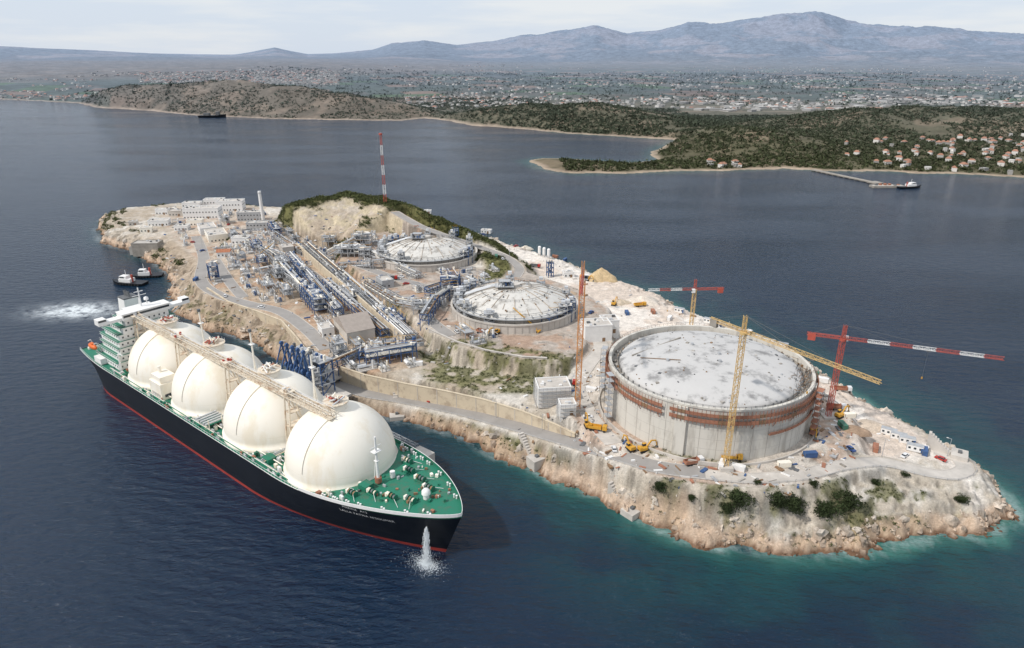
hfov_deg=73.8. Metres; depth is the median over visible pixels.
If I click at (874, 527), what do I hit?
shore boulders
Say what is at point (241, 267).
process skid
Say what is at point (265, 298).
process skid
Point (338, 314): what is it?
process skid
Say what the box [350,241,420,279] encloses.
pipe rack
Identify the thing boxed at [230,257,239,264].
process skid
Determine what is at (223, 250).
roof
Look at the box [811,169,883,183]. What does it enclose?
concrete pier
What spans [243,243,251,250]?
process skid
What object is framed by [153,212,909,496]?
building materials
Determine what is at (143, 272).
tug boat
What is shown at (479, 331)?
dump truck
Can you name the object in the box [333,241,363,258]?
steel process structure
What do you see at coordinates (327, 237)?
steel process structure
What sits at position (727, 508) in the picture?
dense bush
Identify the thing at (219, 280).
process skid
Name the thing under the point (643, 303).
dump truck
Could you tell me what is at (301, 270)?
steel process structure
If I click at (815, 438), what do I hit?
excavator
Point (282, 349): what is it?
marine loading arm
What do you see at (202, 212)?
windows
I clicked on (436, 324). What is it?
tank road
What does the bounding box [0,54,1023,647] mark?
sea water
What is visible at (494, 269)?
process skid
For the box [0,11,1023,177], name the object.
mainland terrain
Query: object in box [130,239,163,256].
warehouse
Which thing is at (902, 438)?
site cabin
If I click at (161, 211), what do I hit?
walls
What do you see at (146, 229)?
walls
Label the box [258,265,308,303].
pipe rack
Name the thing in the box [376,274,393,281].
roof
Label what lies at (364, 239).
steel process structure
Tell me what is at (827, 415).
tower crane
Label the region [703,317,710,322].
site cabin
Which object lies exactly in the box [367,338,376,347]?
process skid
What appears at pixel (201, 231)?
walls
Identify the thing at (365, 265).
pipe rack
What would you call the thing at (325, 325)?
roof
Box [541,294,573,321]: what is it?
pipe rack
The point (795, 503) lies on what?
dense bush
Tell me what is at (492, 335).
process skid
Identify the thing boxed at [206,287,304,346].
retaining wall
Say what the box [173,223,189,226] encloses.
roof
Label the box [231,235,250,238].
roof
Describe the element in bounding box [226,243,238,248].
process skid
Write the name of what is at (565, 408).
scaffold
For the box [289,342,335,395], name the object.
jetty platform frame
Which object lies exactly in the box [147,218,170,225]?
walls
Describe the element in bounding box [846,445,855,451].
parked car
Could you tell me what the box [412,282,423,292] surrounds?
process skid
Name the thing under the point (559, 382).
roof
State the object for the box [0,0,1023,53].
sky
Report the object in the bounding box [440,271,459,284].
steel process structure
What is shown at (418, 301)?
steel process structure
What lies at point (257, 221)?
roof
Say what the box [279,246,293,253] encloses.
walls
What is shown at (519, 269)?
ridge road
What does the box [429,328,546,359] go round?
retaining wall
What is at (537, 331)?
mobile crane
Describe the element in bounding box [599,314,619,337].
substation
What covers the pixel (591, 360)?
slope road
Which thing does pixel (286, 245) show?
roof
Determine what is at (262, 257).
steel process structure
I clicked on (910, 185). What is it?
tug boat
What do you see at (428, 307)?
pipe rack
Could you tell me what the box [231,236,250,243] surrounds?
walls
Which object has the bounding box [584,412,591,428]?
excavator
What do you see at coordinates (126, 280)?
tug boat
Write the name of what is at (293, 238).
steel process structure
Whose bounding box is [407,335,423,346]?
process skid
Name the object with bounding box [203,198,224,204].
walls
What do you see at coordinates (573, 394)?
shipping container
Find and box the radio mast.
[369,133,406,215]
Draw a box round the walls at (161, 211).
[155,208,169,214]
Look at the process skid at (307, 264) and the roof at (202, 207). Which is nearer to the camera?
the process skid at (307, 264)
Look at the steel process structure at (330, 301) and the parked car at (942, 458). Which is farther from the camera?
the steel process structure at (330, 301)
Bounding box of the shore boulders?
[96,213,1019,559]
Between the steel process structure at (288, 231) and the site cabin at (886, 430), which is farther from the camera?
the steel process structure at (288, 231)
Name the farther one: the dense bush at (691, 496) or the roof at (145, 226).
the roof at (145, 226)
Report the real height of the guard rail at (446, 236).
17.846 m
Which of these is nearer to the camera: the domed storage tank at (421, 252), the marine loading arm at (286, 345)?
the marine loading arm at (286, 345)
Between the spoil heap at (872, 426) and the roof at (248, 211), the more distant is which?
the roof at (248, 211)
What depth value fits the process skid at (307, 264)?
520.73 m
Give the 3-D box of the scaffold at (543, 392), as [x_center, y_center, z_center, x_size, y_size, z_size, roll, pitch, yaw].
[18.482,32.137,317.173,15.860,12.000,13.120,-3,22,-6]
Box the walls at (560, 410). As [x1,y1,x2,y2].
[558,401,575,421]
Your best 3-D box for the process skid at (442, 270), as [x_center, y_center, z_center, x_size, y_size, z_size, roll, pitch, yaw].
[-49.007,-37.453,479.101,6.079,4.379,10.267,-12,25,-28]
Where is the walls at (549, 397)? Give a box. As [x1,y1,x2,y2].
[535,381,570,407]
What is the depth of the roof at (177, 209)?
692.09 m
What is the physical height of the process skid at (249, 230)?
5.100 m
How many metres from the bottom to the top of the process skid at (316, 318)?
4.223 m
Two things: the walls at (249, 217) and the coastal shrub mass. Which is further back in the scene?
the coastal shrub mass
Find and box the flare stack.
[258,191,265,219]
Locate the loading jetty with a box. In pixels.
[316,369,434,461]
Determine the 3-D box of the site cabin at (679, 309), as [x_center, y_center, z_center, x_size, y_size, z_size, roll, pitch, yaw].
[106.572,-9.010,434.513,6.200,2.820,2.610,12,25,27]
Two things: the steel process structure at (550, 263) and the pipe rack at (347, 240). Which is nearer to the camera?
the steel process structure at (550, 263)
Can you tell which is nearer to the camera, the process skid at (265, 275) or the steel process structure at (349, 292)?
the steel process structure at (349, 292)
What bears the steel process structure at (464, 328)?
on the island terrain at (938, 495)
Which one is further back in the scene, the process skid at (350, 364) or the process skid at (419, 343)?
the process skid at (419, 343)
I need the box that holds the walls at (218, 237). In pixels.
[204,231,227,242]
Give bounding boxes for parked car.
[611,445,616,451]
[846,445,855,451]
[900,452,909,458]
[934,455,946,461]
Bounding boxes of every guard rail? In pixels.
[349,392,705,479]
[393,213,513,272]
[707,457,977,484]
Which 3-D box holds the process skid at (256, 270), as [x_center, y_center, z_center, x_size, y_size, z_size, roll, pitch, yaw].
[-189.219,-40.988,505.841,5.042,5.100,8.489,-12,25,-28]
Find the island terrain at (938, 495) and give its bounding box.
[98,193,1014,555]
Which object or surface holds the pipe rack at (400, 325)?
on the island terrain at (938, 495)
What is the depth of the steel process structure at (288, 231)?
597.80 m
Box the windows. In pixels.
[183,211,222,217]
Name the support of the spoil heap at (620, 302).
on the island terrain at (938, 495)
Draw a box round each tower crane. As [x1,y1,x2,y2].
[575,261,587,411]
[648,279,723,324]
[709,315,881,471]
[807,325,1003,419]
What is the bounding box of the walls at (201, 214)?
[182,206,222,218]
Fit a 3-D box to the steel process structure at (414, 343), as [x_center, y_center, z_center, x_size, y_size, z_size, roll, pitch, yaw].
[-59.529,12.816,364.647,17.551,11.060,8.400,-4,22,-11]
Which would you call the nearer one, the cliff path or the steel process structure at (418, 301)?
the cliff path
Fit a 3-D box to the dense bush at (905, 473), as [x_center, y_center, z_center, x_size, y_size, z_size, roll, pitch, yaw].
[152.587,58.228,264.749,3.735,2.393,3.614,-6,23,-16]
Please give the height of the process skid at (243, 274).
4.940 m
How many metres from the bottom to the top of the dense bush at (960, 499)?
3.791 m
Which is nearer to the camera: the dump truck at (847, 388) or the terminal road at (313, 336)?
the dump truck at (847, 388)
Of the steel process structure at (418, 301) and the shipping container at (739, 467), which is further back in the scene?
the steel process structure at (418, 301)
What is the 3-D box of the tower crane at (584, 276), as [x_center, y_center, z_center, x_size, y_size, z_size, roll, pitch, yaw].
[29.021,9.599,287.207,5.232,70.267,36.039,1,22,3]
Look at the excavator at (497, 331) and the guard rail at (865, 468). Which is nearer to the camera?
the guard rail at (865, 468)
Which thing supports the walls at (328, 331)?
on the island terrain at (938, 495)
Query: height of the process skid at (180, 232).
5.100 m
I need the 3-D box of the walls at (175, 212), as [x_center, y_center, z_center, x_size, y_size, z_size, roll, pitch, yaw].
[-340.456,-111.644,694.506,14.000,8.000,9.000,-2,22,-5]
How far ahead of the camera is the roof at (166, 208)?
697.66 m
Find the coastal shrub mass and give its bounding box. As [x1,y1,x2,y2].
[49,65,1023,174]
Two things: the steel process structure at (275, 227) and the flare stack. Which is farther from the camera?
the flare stack
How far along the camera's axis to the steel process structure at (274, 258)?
512.06 m
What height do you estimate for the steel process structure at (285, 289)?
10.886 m
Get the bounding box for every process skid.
[172,218,184,223]
[177,228,185,233]
[180,233,188,239]
[211,276,222,283]
[213,246,226,252]
[225,253,235,261]
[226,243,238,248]
[227,261,241,270]
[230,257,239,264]
[239,263,248,272]
[240,268,249,275]
[240,277,248,284]
[242,228,251,233]
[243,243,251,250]
[243,282,251,288]
[244,270,255,278]
[246,247,255,254]
[250,257,259,263]
[251,228,264,234]
[251,286,259,295]
[252,264,260,272]
[259,293,269,301]
[261,270,270,279]
[265,285,275,295]
[267,238,276,244]
[274,295,281,302]
[290,284,298,291]
[305,260,311,265]
[313,313,325,322]
[332,311,340,318]
[343,356,357,369]
[349,349,363,359]
[355,360,377,372]
[363,255,373,263]
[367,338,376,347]
[372,237,386,244]
[376,360,390,372]
[404,356,416,368]
[406,272,423,278]
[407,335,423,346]
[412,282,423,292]
[435,266,445,274]
[438,296,446,307]
[459,266,476,274]
[470,333,486,345]
[478,270,490,278]
[479,328,497,338]
[488,263,499,271]
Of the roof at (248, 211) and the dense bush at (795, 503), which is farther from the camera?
the roof at (248, 211)
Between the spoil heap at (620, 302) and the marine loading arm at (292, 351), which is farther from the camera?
the spoil heap at (620, 302)
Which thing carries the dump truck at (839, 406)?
on the island terrain at (938, 495)
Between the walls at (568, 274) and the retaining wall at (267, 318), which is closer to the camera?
the retaining wall at (267, 318)
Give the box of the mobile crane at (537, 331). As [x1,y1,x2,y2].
[513,307,540,332]
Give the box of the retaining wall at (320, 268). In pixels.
[296,243,405,340]
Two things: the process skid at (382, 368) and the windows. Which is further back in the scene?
the windows
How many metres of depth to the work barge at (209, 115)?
1859.39 m
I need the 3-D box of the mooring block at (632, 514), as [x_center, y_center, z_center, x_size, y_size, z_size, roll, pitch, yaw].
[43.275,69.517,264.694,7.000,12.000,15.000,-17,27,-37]
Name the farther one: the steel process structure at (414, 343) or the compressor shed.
the compressor shed
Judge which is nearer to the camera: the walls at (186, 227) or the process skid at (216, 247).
the process skid at (216, 247)
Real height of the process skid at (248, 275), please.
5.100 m
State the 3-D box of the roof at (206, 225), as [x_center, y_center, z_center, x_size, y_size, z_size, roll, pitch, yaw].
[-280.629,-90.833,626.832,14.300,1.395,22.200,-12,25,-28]
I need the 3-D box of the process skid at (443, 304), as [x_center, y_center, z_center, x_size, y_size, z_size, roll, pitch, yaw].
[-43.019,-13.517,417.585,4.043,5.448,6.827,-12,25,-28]
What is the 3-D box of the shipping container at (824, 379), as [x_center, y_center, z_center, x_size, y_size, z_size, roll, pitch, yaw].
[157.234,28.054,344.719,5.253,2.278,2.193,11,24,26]
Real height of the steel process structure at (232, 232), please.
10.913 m
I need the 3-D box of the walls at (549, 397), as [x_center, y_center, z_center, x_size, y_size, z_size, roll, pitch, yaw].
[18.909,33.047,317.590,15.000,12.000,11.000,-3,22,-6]
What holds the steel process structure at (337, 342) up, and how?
on the island terrain at (938, 495)
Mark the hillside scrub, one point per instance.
(442, 220)
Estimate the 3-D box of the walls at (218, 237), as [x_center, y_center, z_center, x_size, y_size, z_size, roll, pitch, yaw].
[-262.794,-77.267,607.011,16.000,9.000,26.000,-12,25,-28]
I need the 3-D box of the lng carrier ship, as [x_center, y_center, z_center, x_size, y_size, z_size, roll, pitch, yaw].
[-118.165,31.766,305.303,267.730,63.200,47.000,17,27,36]
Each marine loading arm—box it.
[276,341,290,370]
[281,343,296,372]
[287,345,301,374]
[292,348,307,378]
[298,350,316,386]
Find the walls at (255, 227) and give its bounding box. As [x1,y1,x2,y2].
[246,221,274,230]
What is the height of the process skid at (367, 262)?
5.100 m
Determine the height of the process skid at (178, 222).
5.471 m
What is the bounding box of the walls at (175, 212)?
[168,211,182,215]
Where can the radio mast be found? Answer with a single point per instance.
(382, 169)
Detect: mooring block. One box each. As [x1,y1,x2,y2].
[389,392,404,420]
[519,432,545,471]
[607,481,639,521]
[926,431,968,461]
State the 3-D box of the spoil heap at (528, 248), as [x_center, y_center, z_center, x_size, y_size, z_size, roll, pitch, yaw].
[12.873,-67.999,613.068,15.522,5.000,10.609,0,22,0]
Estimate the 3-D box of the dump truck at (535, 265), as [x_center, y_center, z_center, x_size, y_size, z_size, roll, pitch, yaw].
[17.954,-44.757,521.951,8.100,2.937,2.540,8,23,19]
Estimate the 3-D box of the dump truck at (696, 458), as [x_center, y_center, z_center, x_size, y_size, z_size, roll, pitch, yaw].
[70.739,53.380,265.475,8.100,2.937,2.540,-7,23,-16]
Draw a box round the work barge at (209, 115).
[198,111,225,117]
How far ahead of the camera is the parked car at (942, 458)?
276.30 m
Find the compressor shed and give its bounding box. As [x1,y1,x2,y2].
[333,311,374,343]
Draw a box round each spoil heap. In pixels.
[521,245,533,250]
[589,267,617,282]
[614,299,630,305]
[626,296,659,305]
[658,321,684,325]
[844,425,871,436]
[858,419,891,433]
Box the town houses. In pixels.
[0,63,1023,174]
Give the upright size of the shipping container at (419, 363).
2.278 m
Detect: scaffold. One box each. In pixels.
[533,375,570,408]
[556,396,576,419]
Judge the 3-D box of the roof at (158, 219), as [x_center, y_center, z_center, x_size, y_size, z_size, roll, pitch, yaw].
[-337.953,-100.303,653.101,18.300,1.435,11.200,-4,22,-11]
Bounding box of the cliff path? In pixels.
[705,450,974,483]
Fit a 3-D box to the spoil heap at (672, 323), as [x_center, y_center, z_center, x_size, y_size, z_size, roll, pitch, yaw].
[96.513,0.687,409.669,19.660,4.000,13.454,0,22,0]
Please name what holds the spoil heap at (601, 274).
on the island terrain at (938, 495)
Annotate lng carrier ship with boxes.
[80,288,462,581]
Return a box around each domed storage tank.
[375,229,476,272]
[451,271,577,333]
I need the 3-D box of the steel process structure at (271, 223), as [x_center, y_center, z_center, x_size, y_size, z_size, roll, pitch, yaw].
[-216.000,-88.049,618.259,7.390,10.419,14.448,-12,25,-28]
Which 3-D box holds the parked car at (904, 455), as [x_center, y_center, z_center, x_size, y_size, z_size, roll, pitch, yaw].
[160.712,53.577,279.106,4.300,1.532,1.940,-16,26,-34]
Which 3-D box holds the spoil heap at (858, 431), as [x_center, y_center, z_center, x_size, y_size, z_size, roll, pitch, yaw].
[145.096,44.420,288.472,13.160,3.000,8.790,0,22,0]
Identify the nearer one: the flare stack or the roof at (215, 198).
the flare stack
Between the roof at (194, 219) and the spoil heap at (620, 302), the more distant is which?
the roof at (194, 219)
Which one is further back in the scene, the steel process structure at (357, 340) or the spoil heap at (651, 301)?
the spoil heap at (651, 301)
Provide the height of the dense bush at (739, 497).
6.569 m
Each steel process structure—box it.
[206,261,219,280]
[221,213,229,224]
[228,227,237,239]
[232,244,240,253]
[235,250,246,260]
[250,238,261,250]
[255,254,267,265]
[258,275,274,290]
[267,221,279,229]
[269,252,290,266]
[270,224,281,232]
[270,261,283,282]
[273,280,281,291]
[279,282,293,298]
[285,227,293,238]
[290,233,300,242]
[295,263,309,276]
[299,280,328,312]
[321,234,336,246]
[323,292,343,315]
[328,334,347,356]
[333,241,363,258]
[339,280,364,301]
[349,335,365,347]
[351,230,372,244]
[358,245,371,258]
[372,337,396,357]
[377,304,405,326]
[385,334,417,359]
[412,293,434,314]
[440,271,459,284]
[441,280,458,296]
[452,226,458,236]
[455,322,473,339]
[461,274,477,284]
[546,260,553,277]
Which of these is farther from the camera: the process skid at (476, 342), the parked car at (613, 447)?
the process skid at (476, 342)
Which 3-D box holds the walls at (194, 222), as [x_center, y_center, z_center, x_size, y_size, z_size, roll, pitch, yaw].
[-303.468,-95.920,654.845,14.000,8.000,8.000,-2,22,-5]
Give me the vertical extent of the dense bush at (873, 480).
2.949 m
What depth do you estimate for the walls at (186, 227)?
633.53 m
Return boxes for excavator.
[488,327,499,335]
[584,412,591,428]
[611,296,617,305]
[621,434,635,452]
[637,440,657,453]
[721,454,742,461]
[809,427,817,439]
[834,405,849,419]
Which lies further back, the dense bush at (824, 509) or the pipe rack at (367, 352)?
the pipe rack at (367, 352)
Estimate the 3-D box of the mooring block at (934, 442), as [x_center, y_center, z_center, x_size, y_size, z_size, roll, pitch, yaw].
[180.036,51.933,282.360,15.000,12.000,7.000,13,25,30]
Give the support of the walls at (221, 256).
on the island terrain at (938, 495)
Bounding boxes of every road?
[191,236,330,350]
[210,259,246,297]
[277,242,393,339]
[331,380,705,479]
[354,263,455,335]
[392,211,523,276]
[571,341,621,444]
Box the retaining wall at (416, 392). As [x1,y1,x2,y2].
[338,366,575,436]
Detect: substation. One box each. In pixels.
[580,317,612,341]
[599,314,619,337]
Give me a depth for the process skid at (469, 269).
479.59 m
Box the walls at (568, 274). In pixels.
[562,272,573,277]
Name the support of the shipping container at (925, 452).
on the island terrain at (938, 495)
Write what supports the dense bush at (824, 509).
on the island terrain at (938, 495)
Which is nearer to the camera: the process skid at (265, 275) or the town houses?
the process skid at (265, 275)
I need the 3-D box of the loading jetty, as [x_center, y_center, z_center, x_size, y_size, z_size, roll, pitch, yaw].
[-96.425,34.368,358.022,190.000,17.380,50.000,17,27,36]
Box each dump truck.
[476,328,489,332]
[530,263,540,267]
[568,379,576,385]
[588,423,607,432]
[634,301,646,306]
[683,455,704,466]
[826,403,846,409]
[835,385,851,392]
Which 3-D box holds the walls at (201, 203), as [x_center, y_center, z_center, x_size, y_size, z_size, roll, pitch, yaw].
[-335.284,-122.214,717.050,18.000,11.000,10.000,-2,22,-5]
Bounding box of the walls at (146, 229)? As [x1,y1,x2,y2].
[140,227,153,233]
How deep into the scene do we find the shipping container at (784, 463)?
263.21 m
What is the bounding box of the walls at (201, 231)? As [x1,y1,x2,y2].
[197,226,216,235]
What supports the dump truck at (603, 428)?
on the slope road at (591, 360)
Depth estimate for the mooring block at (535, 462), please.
290.47 m
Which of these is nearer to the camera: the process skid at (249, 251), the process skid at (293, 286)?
the process skid at (293, 286)
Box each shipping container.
[414,360,422,365]
[571,391,578,398]
[585,385,596,391]
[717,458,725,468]
[731,461,745,472]
[776,459,791,467]
[803,450,817,457]
[819,376,828,382]
[837,420,848,429]
[844,412,856,418]
[872,442,878,452]
[921,446,928,456]
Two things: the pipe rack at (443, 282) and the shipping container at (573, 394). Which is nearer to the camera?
the shipping container at (573, 394)
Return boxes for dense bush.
[649,481,667,495]
[688,494,697,501]
[716,502,737,515]
[717,488,756,510]
[766,491,790,509]
[784,491,806,515]
[806,499,847,522]
[808,478,819,488]
[829,488,868,512]
[870,478,880,485]
[901,470,910,477]
[953,492,969,504]
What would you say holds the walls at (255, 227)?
on the island terrain at (938, 495)
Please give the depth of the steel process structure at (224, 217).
658.63 m
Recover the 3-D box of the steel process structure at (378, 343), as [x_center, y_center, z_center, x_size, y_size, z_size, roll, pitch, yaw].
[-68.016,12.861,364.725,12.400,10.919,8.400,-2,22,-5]
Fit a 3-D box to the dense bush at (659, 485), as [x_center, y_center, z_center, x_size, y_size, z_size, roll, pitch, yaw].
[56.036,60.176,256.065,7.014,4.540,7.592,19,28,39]
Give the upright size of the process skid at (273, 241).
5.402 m
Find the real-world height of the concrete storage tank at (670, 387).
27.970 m
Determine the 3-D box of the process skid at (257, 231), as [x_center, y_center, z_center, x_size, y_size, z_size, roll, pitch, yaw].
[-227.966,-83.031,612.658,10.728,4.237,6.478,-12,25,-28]
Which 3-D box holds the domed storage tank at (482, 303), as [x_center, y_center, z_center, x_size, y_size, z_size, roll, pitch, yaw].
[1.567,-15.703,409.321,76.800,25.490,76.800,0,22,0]
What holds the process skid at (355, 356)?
on the island terrain at (938, 495)
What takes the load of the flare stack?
on the island terrain at (938, 495)
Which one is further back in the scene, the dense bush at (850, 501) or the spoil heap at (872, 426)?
the spoil heap at (872, 426)
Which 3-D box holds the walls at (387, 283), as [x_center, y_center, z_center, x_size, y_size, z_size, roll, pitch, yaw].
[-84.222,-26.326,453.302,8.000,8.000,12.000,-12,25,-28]
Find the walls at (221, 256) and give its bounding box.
[216,250,231,258]
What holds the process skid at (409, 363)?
on the island terrain at (938, 495)
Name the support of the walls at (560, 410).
on the island terrain at (938, 495)
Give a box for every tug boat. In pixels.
[112,270,148,285]
[130,264,163,278]
[897,181,920,188]
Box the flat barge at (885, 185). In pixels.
[869,183,903,187]
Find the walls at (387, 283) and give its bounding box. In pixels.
[376,278,393,287]
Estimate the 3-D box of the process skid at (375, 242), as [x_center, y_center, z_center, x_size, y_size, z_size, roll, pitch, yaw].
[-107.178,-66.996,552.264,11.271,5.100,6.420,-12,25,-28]
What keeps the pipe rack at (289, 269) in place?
on the island terrain at (938, 495)
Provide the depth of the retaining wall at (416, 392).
328.02 m
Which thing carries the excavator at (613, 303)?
on the island terrain at (938, 495)
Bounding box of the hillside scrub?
[98,190,1000,546]
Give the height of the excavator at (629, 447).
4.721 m
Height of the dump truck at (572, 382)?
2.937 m
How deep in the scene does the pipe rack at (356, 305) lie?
426.71 m
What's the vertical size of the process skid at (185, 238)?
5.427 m
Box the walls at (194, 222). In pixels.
[186,219,203,225]
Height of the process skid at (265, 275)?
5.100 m
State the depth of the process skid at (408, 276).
468.94 m
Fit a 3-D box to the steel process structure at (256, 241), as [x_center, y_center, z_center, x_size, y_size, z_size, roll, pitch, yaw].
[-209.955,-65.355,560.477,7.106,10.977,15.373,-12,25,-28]
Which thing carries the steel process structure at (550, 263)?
on the island terrain at (938, 495)
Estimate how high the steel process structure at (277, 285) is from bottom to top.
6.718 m
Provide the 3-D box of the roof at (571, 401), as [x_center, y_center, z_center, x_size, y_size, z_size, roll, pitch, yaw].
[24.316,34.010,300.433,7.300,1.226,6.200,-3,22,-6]
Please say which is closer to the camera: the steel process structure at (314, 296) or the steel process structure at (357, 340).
the steel process structure at (357, 340)
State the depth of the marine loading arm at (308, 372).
326.14 m
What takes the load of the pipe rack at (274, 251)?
on the island terrain at (938, 495)
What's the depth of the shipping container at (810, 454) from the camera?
268.31 m
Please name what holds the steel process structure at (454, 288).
on the island terrain at (938, 495)
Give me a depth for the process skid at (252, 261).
525.87 m
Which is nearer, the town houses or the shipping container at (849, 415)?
the shipping container at (849, 415)
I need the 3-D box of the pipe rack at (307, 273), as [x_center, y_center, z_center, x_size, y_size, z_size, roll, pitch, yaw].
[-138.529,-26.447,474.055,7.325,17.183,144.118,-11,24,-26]
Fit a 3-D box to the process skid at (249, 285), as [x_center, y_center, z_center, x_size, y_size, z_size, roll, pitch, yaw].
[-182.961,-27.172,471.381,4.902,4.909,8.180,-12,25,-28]
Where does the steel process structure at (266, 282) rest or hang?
on the island terrain at (938, 495)
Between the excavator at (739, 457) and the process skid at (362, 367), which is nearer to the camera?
the excavator at (739, 457)
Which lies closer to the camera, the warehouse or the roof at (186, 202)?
the warehouse
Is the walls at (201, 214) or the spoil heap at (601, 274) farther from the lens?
the walls at (201, 214)
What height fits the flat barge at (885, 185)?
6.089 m
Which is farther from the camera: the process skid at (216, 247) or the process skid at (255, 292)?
the process skid at (216, 247)
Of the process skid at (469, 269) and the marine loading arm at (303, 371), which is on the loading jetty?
the marine loading arm at (303, 371)
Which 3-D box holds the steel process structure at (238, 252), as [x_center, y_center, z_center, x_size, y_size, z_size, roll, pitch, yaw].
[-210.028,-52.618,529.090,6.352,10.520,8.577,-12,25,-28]
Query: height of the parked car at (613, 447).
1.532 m
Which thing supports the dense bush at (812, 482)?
on the island terrain at (938, 495)
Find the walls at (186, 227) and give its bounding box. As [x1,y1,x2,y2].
[174,225,190,230]
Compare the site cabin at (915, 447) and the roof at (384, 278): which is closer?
the site cabin at (915, 447)
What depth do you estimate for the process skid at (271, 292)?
458.19 m
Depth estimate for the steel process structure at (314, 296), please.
428.26 m
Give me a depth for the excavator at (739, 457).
264.84 m
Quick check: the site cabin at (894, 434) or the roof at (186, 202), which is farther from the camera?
the roof at (186, 202)
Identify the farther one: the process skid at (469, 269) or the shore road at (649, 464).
the process skid at (469, 269)
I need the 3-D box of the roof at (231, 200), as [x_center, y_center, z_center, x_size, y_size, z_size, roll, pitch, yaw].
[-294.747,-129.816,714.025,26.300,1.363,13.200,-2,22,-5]
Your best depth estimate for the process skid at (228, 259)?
531.96 m
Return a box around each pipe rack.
[236,233,292,260]
[254,242,303,291]
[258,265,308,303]
[267,228,304,255]
[285,251,343,314]
[301,241,416,341]
[322,277,389,337]
[325,235,368,258]
[325,341,412,380]
[337,258,391,269]
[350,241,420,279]
[360,276,421,310]
[419,285,452,330]
[424,267,460,296]
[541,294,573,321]
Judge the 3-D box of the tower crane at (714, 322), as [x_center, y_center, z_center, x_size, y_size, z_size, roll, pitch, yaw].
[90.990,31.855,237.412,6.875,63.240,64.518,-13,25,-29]
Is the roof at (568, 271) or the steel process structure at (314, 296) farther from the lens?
the roof at (568, 271)
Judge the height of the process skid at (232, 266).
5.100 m
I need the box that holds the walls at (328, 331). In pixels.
[317,325,334,337]
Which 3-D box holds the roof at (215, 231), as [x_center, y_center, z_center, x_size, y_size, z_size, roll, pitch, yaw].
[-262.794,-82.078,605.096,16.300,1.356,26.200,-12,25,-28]
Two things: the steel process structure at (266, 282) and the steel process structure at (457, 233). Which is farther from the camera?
the steel process structure at (457, 233)
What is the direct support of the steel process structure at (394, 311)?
on the island terrain at (938, 495)
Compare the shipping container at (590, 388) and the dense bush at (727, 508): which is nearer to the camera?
the dense bush at (727, 508)
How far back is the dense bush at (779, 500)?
245.62 m
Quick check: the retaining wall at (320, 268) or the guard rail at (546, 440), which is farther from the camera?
the retaining wall at (320, 268)
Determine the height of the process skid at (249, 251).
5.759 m
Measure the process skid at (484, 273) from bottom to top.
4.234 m
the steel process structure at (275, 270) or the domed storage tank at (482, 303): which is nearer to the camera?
the domed storage tank at (482, 303)
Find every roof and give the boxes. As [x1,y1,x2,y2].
[139,225,152,228]
[147,217,170,221]
[154,207,169,209]
[168,208,181,211]
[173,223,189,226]
[181,201,201,203]
[182,205,221,208]
[186,218,203,220]
[197,222,215,228]
[203,197,224,199]
[204,227,227,235]
[215,198,244,201]
[216,248,231,252]
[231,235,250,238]
[236,210,260,212]
[245,220,274,223]
[279,243,293,247]
[317,321,333,329]
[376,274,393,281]
[535,376,571,389]
[558,397,576,405]
[562,269,574,272]
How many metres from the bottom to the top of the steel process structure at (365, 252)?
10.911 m
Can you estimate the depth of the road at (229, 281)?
483.68 m
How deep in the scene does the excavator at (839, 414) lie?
297.18 m
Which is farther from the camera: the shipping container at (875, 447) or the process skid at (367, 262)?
the process skid at (367, 262)
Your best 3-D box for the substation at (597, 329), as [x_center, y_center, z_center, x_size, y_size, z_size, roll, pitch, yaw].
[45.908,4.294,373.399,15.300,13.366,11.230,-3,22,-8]
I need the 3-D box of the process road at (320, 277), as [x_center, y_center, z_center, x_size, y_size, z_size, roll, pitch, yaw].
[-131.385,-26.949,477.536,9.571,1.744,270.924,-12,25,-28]
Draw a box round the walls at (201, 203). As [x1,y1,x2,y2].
[182,202,202,207]
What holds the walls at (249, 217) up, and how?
on the island terrain at (938, 495)
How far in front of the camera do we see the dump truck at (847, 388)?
337.71 m
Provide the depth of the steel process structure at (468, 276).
444.90 m
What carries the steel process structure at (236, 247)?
on the island terrain at (938, 495)
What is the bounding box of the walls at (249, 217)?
[236,213,264,220]
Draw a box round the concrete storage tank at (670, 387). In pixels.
[598,323,824,466]
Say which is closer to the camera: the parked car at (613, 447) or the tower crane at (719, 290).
the parked car at (613, 447)
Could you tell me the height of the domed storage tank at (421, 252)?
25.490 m
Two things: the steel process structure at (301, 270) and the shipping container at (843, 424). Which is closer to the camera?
the shipping container at (843, 424)
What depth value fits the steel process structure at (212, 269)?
486.08 m
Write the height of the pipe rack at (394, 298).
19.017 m
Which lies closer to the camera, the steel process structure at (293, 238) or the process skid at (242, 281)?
the process skid at (242, 281)
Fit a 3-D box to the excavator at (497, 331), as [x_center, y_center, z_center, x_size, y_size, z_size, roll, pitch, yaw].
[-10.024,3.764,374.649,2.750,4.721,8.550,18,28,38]
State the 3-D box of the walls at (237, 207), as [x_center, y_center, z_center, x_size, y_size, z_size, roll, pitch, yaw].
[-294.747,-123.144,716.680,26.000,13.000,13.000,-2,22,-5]
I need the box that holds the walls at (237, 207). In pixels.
[216,199,245,210]
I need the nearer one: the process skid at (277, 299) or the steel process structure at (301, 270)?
the process skid at (277, 299)
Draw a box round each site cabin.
[674,306,684,312]
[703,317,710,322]
[880,425,897,435]
[890,430,907,438]
[898,434,916,443]
[906,441,923,452]
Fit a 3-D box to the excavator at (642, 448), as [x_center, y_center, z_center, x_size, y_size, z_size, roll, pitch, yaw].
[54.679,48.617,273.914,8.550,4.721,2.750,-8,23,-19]

